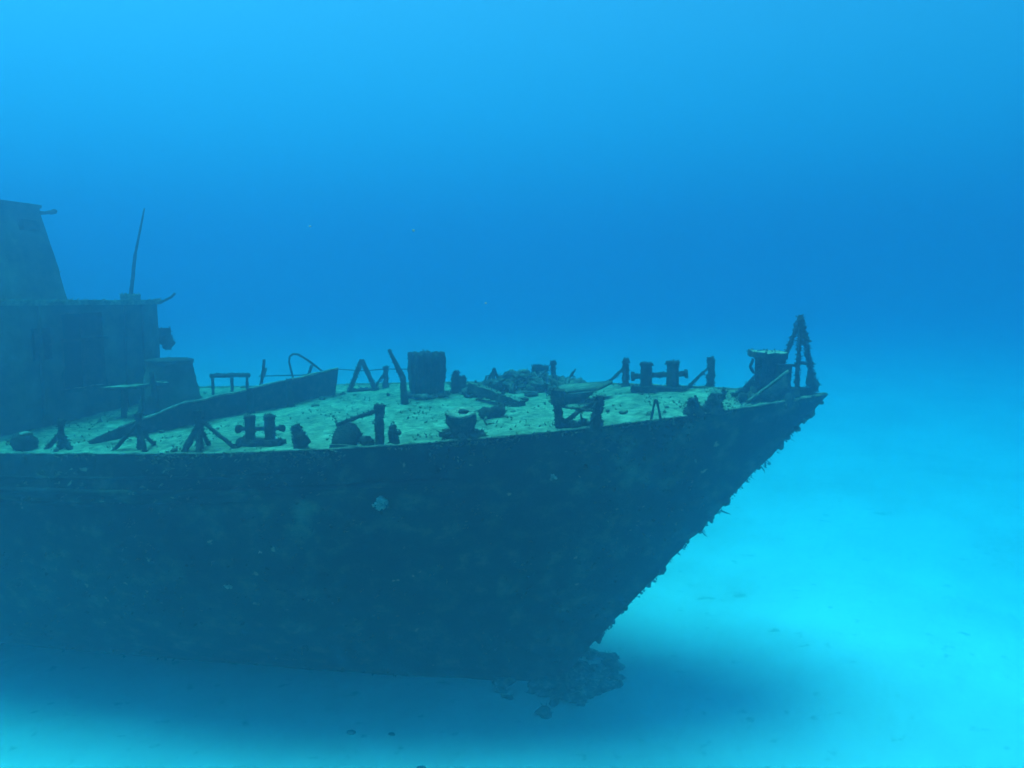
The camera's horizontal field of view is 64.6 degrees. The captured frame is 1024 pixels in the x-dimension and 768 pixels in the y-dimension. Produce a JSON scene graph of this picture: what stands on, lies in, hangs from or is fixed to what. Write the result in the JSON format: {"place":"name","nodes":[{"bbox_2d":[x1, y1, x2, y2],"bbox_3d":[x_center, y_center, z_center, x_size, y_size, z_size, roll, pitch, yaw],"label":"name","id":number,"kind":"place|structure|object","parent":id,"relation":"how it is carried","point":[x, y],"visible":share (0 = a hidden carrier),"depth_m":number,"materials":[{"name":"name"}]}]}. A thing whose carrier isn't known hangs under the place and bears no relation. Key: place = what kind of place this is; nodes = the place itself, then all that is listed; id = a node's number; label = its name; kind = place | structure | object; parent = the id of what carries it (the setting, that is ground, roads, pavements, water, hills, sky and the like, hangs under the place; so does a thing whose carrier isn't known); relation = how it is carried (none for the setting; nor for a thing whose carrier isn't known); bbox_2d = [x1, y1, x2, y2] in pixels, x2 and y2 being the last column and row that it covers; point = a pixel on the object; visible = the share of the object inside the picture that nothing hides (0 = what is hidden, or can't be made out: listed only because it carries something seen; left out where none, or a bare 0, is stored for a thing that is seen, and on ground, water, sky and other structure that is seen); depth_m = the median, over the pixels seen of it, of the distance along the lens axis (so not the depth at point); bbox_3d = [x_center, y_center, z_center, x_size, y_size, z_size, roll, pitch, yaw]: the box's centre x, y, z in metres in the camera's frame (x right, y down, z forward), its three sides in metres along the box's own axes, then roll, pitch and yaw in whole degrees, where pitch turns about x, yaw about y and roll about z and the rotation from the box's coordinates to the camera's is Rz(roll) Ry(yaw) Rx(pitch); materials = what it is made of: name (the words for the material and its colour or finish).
{"place":"outdoors","nodes":[
{"label":"outdoors","id":0,"kind":"place"},
{"bbox_2d":[0,306,1023,767],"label":"seabed","id":1,"kind":"structure","parent":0,"point":[842,586],"depth_m":16.38,"materials":[{"name":"sand"}]},
{"bbox_2d":[346,730,355,734],"bbox_3d":[-2.541,5.507,12.801,0.148,0.070,0.112,-2,6,-19],"label":"stone","id":2,"kind":"object","parent":1,"relation":"on","point":[351,732],"visible":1,"depth_m":12.77,"materials":[{"name":"grey stone"}]},
{"bbox_2d":[0,199,827,680],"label":"shipwreck","id":3,"kind":"object","parent":1,"relation":"on","point":[426,521],"visible":0.98,"depth_m":12.97,"materials":[{"name":"metal"}]},
{"bbox_2d":[477,402,507,418],"bbox_3d":[-0.328,0.472,13.197,0.516,0.370,0.347,0,6,0],"label":"lump","id":4,"kind":"object","parent":3,"relation":"on","point":[496,411],"visible":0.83,"depth_m":13.11,"materials":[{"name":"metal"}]},
{"bbox_2d":[466,382,525,406],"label":"fallen beam","id":5,"kind":"structure","parent":3,"relation":"on","point":[492,393],"depth_m":14.55,"materials":[{"name":"metal"}]},
{"bbox_2d":[461,368,586,397],"bbox_3d":[0.315,-0.012,15.888,2.345,0.623,1.874,2,6,18],"label":"wreckage heap","id":6,"kind":"object","parent":3,"relation":"on","point":[510,380],"visible":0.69,"depth_m":15.69,"materials":[{"name":"metal"}]},
{"bbox_2d":[550,381,612,404],"bbox_3d":[1.201,0.151,14.154,0.948,0.388,0.792,2,6,21],"label":"loose plate","id":7,"kind":"object","parent":3,"relation":"on","point":[575,397],"visible":0.73,"depth_m":13.88,"materials":[{"name":"metal"}]},
{"bbox_2d":[492,648,625,719],"bbox_3d":[0.867,5.236,14.394,2.507,0.418,2.592,0,6,0],"label":"rubble","id":8,"kind":"object","parent":1,"relation":"on","point":[583,684],"visible":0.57,"depth_m":14.08,"materials":[{"name":"grey stone"}]},
{"bbox_2d":[0,0,1023,305],"label":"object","id":9,"kind":"structure","parent":0,"point":[534,152],"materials":[{"name":"blue liquid"}]}
]}

